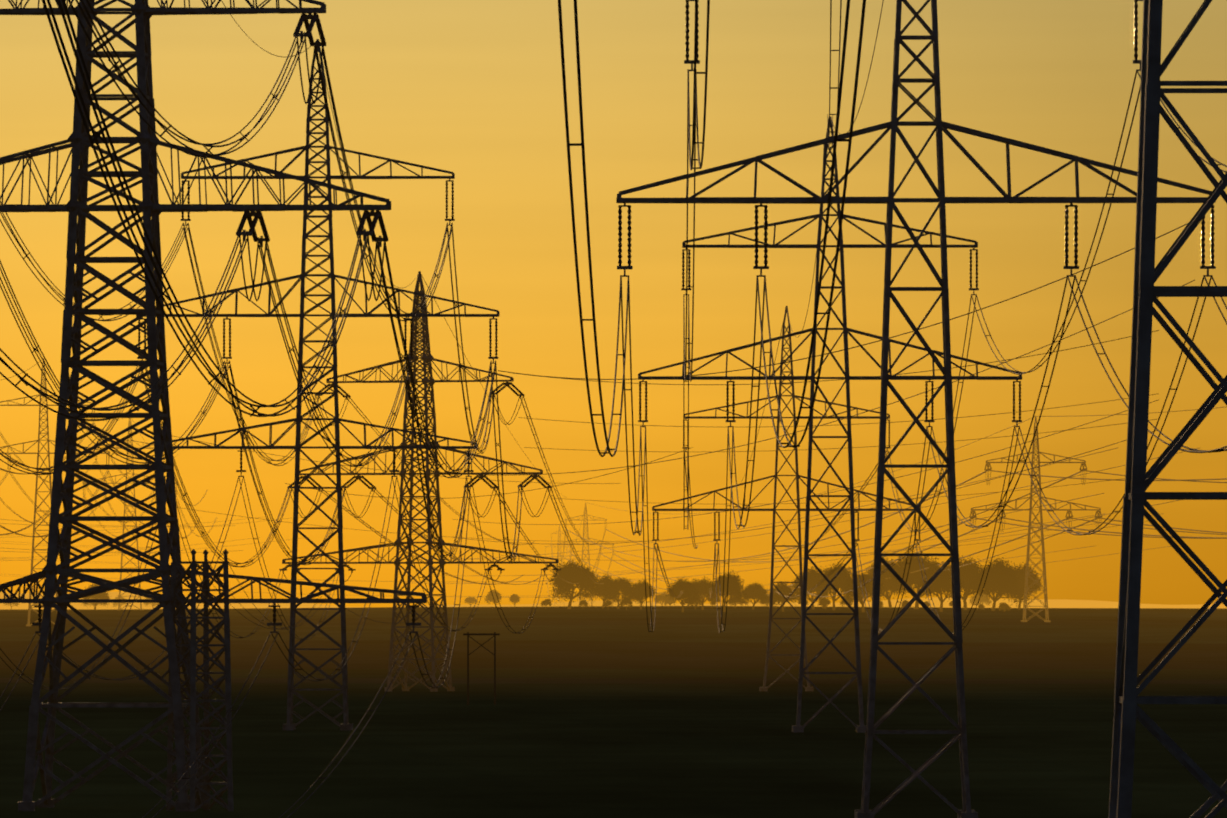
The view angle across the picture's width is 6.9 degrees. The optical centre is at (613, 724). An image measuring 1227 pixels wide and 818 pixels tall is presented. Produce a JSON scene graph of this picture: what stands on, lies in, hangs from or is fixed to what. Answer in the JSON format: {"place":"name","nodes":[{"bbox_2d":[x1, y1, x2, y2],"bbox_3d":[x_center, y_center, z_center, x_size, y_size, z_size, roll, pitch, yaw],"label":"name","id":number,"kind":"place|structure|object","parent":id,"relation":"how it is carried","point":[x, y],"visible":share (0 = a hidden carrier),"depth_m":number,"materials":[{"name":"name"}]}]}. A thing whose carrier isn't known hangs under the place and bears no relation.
{"place":"outdoors","nodes":[
{"label":"outdoors","id":0,"kind":"place"},
{"bbox_2d":[540,599,551,608],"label":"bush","id":1,"kind":"object","parent":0,"point":[546,602],"visible":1,"depth_m":2869.42,"materials":[{"name":"brown plant"}]},
{"bbox_2d":[578,599,588,607],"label":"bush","id":2,"kind":"object","parent":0,"point":[584,603],"visible":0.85,"depth_m":2828.95,"materials":[{"name":"brown plant"}]},
{"bbox_2d":[603,601,612,606],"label":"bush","id":3,"kind":"object","parent":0,"point":[606,603],"visible":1,"depth_m":2756.26,"materials":[{"name":"brown plant"}]},
{"bbox_2d":[0,0,1223,629],"bbox_3d":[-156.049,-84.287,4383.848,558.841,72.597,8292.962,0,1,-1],"label":"earth wires","id":4,"kind":"object","parent":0,"point":[712,452],"visible":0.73,"depth_m":1800.40,"materials":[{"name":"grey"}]},
{"bbox_2d":[0,606,1226,817],"bbox_3d":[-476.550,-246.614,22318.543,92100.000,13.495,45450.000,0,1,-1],"label":"ground","id":5,"kind":"structure","parent":0,"point":[612,712],"depth_m":955.56,"materials":[{"name":"soil"}]},
{"bbox_2d":[5,595,19,609],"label":"tree","id":6,"kind":"object","parent":5,"relation":"on","point":[15,604],"visible":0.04,"depth_m":5282.85,"materials":[{"name":"brown plant"}]},
{"bbox_2d":[0,359,109,625],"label":"pylon","id":7,"kind":"object","parent":5,"relation":"on","point":[30,607],"visible":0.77,"depth_m":2340.42,"materials":[{"name":"metal"}]},
{"bbox_2d":[79,584,110,609],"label":"tree","id":8,"kind":"object","parent":5,"relation":"on","point":[103,595],"visible":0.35,"depth_m":3294.71,"materials":[{"name":"brown plant"}]},
{"bbox_2d":[112,594,126,608],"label":"tree","id":9,"kind":"object","parent":5,"relation":"on","point":[121,604],"visible":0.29,"depth_m":6406.58,"materials":[{"name":"brown plant"}]},
{"bbox_2d":[82,418,177,609],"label":"pylon","id":10,"kind":"object","parent":5,"relation":"on","point":[126,473],"visible":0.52,"depth_m":3191.75,"materials":[{"name":"metal"}]},
{"bbox_2d":[144,597,158,607],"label":"tree","id":11,"kind":"object","parent":5,"relation":"on","point":[154,604],"visible":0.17,"depth_m":5586.07,"materials":[{"name":"brown plant"}]},
{"bbox_2d":[166,549,233,811],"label":"lattice mast","id":12,"kind":"object","parent":5,"relation":"on","point":[193,754],"visible":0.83,"depth_m":568.07,"materials":[{"name":"metal"}]},
{"bbox_2d":[0,0,426,811],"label":"pylon","id":13,"kind":"object","parent":5,"relation":"on","point":[148,206],"visible":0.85,"depth_m":570.06,"materials":[{"name":"metal"}]},
{"bbox_2d":[8,0,1214,623],"bbox_3d":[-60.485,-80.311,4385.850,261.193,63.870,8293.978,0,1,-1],"label":"insulators","id":14,"kind":"object","parent":13,"relation":"attached to","point":[378,212],"visible":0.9,"depth_m":575.19,"materials":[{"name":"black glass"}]},
{"bbox_2d":[0,0,1226,817],"bbox_3d":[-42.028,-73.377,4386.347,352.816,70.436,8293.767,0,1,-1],"label":"conductors","id":15,"kind":"object","parent":13,"relation":"attached to","point":[408,363],"visible":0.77,"depth_m":594.62,"materials":[{"name":"grey"}]},
{"bbox_2d":[136,39,499,729],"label":"pylon","id":16,"kind":"object","parent":5,"relation":"on","point":[298,447],"visible":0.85,"depth_m":866.40,"materials":[{"name":"metal"}]},
{"bbox_2d":[279,271,560,691],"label":"pylon","id":17,"kind":"object","parent":5,"relation":"on","point":[427,358],"visible":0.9,"depth_m":1217.87,"materials":[{"name":"metal"}]},
{"bbox_2d":[465,596,477,606],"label":"tree","id":18,"kind":"object","parent":5,"relation":"on","point":[471,600],"visible":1,"depth_m":4662.35,"materials":[{"name":"brown plant"}]},
{"bbox_2d":[463,632,499,704],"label":"pole frame","id":19,"kind":"object","parent":5,"relation":"on","point":[468,636],"visible":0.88,"depth_m":1066.54,"materials":[{"name":"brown wood"}]},
{"bbox_2d":[484,590,502,606],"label":"tree","id":20,"kind":"object","parent":5,"relation":"on","point":[489,597],"visible":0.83,"depth_m":4137.88,"materials":[{"name":"brown plant"}]},
{"bbox_2d":[509,594,518,606],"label":"tree","id":21,"kind":"object","parent":5,"relation":"on","point":[514,598],"visible":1,"depth_m":3981.91,"materials":[{"name":"brown plant"}]},
{"bbox_2d":[545,527,569,606],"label":"pylon","id":22,"kind":"object","parent":5,"relation":"on","point":[559,537],"visible":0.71,"depth_m":8532.15,"materials":[{"name":"metal"}]},
{"bbox_2d":[546,559,604,608],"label":"tree","id":23,"kind":"object","parent":5,"relation":"on","point":[573,572],"visible":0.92,"depth_m":2822.31,"materials":[{"name":"brown plant"}]},
{"bbox_2d":[557,502,613,605],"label":"pylon","id":24,"kind":"object","parent":5,"relation":"on","point":[583,544],"visible":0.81,"depth_m":4611.87,"materials":[{"name":"metal"}]},
{"bbox_2d":[590,573,620,607],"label":"tree","id":25,"kind":"object","parent":5,"relation":"on","point":[607,579],"visible":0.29,"depth_m":2880.50,"materials":[{"name":"brown plant"}]},
{"bbox_2d":[599,577,634,608],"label":"tree","id":26,"kind":"object","parent":5,"relation":"on","point":[611,590],"visible":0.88,"depth_m":2829.82,"materials":[{"name":"brown plant"}]},
{"bbox_2d":[624,578,656,608],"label":"tree","id":27,"kind":"object","parent":5,"relation":"on","point":[637,592],"visible":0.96,"depth_m":2787.10,"materials":[{"name":"brown plant"}]},
{"bbox_2d":[653,591,670,605],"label":"tree","id":28,"kind":"object","parent":5,"relation":"on","point":[663,599],"visible":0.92,"depth_m":3897.58,"materials":[{"name":"brown plant"}]},
{"bbox_2d":[664,593,676,605],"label":"tree","id":29,"kind":"object","parent":5,"relation":"on","point":[670,603],"visible":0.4,"depth_m":3966.98,"materials":[{"name":"brown plant"}]},
{"bbox_2d":[664,578,700,611],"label":"tree","id":30,"kind":"object","parent":5,"relation":"on","point":[689,595],"visible":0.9,"depth_m":2631.84,"materials":[{"name":"brown plant"}]},
{"bbox_2d":[690,597,701,608],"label":"tree","id":31,"kind":"object","parent":5,"relation":"on","point":[695,603],"visible":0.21,"depth_m":2787.25,"materials":[{"name":"brown plant"}]},
{"bbox_2d":[690,576,719,609],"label":"tree","id":32,"kind":"object","parent":5,"relation":"on","point":[701,585],"visible":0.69,"depth_m":2734.62,"materials":[{"name":"brown plant"}]},
{"bbox_2d":[706,595,719,607],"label":"tree","id":33,"kind":"object","parent":5,"relation":"on","point":[713,601],"visible":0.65,"depth_m":2883.40,"materials":[{"name":"brown plant"}]},
{"bbox_2d":[709,570,746,611],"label":"tree","id":34,"kind":"object","parent":5,"relation":"on","point":[735,585],"visible":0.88,"depth_m":2640.05,"materials":[{"name":"brown plant"}]},
{"bbox_2d":[727,595,742,607],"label":"tree","id":35,"kind":"object","parent":5,"relation":"on","point":[735,602],"visible":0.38,"depth_m":2846.10,"materials":[{"name":"brown plant"}]},
{"bbox_2d":[739,582,768,608],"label":"tree","id":36,"kind":"object","parent":5,"relation":"on","point":[756,591],"visible":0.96,"depth_m":2757.86,"materials":[{"name":"brown plant"}]},
{"bbox_2d":[765,581,796,611],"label":"tree","id":37,"kind":"object","parent":5,"relation":"on","point":[785,589],"visible":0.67,"depth_m":2636.56,"materials":[{"name":"brown plant"}]},
{"bbox_2d":[652,306,920,690],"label":"pylon","id":38,"kind":"object","parent":5,"relation":"on","point":[774,509],"visible":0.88,"depth_m":1218.41,"materials":[{"name":"metal"}]},
{"bbox_2d":[791,566,830,608],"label":"tree","id":39,"kind":"object","parent":5,"relation":"on","point":[813,579],"visible":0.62,"depth_m":2786.93,"materials":[{"name":"brown plant"}]},
{"bbox_2d":[818,598,830,609],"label":"tree","id":40,"kind":"object","parent":5,"relation":"on","point":[824,603],"visible":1,"depth_m":2753.97,"materials":[{"name":"brown plant"}]},
{"bbox_2d":[638,116,1021,732],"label":"pylon","id":41,"kind":"object","parent":5,"relation":"on","point":[798,728],"visible":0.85,"depth_m":852.43,"materials":[{"name":"metal"}]},
{"bbox_2d":[817,561,852,609],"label":"tree","id":42,"kind":"object","parent":5,"relation":"on","point":[840,581],"visible":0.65,"depth_m":2725.96,"materials":[{"name":"brown plant"}]},
{"bbox_2d":[840,595,852,607],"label":"tree","id":43,"kind":"object","parent":5,"relation":"on","point":[849,601],"visible":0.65,"depth_m":2869.14,"materials":[{"name":"brown plant"}]},
{"bbox_2d":[840,572,884,611],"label":"tree","id":44,"kind":"object","parent":5,"relation":"on","point":[867,586],"visible":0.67,"depth_m":2630.24,"materials":[{"name":"brown plant"}]},
{"bbox_2d":[863,558,914,607],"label":"tree","id":45,"kind":"object","parent":5,"relation":"on","point":[886,585],"visible":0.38,"depth_m":2931.98,"materials":[{"name":"brown plant"}]},
{"bbox_2d":[901,599,910,607],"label":"tree","id":46,"kind":"object","parent":5,"relation":"on","point":[904,603],"visible":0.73,"depth_m":2721.48,"materials":[{"name":"brown plant"}]},
{"bbox_2d":[616,0,1215,817],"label":"pylon","id":47,"kind":"object","parent":5,"relation":"on","point":[898,80],"visible":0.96,"depth_m":545.90,"materials":[{"name":"metal"}]},
{"bbox_2d":[888,552,949,608],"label":"tree","id":48,"kind":"object","parent":5,"relation":"on","point":[912,578],"visible":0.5,"depth_m":2840.98,"materials":[{"name":"brown plant"}]},
{"bbox_2d":[916,562,966,611],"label":"tree","id":49,"kind":"object","parent":5,"relation":"on","point":[940,582],"visible":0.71,"depth_m":2687.43,"materials":[{"name":"brown plant"}]},
{"bbox_2d":[945,554,983,609],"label":"tree","id":50,"kind":"object","parent":5,"relation":"on","point":[966,571],"visible":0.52,"depth_m":2818.68,"materials":[{"name":"brown plant"}]},
{"bbox_2d":[969,593,991,605],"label":"tree","id":51,"kind":"object","parent":5,"relation":"on","point":[984,598],"visible":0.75,"depth_m":4761.29,"materials":[{"name":"brown plant"}]},
{"bbox_2d":[967,557,1024,610],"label":"tree","id":52,"kind":"object","parent":5,"relation":"on","point":[1001,579],"visible":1,"depth_m":2769.54,"materials":[{"name":"brown plant"}]},
{"bbox_2d":[997,603,1011,611],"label":"tree","id":53,"kind":"object","parent":5,"relation":"on","point":[1003,606],"visible":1,"depth_m":2701.02,"materials":[{"name":"brown plant"}]},
{"bbox_2d":[1003,562,1042,608],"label":"tree","id":54,"kind":"object","parent":5,"relation":"on","point":[1021,580],"visible":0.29,"depth_m":2882.84,"materials":[{"name":"brown plant"}]},
{"bbox_2d":[971,416,1101,621],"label":"pylon","id":55,"kind":"object","parent":5,"relation":"on","point":[1025,603],"visible":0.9,"depth_m":2371.72,"materials":[{"name":"metal"}]},
{"bbox_2d":[1108,0,1226,817],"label":"pylon","id":56,"kind":"object","parent":5,"relation":"on","point":[1128,710],"visible":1,"depth_m":238.70,"materials":[{"name":"metal"}]},
{"bbox_2d":[0,592,1226,608],"bbox_3d":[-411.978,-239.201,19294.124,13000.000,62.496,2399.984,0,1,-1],"label":"hills","id":57,"kind":"structure","parent":0,"point":[1059,603],"depth_m":18662.12,"materials":[{"name":"grey"}]},
{"bbox_2d":[0,0,1226,606],"label":"sky","id":58,"kind":"structure","parent":0,"point":[472,90],"materials":[{"name":"orange"}]},
{"bbox_2d":[620,597,633,609],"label":"tree","id":59,"kind":"object","parent":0,"point":[624,601],"visible":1,"depth_m":2760.93,"materials":[{"name":"brown plant"}]}
]}

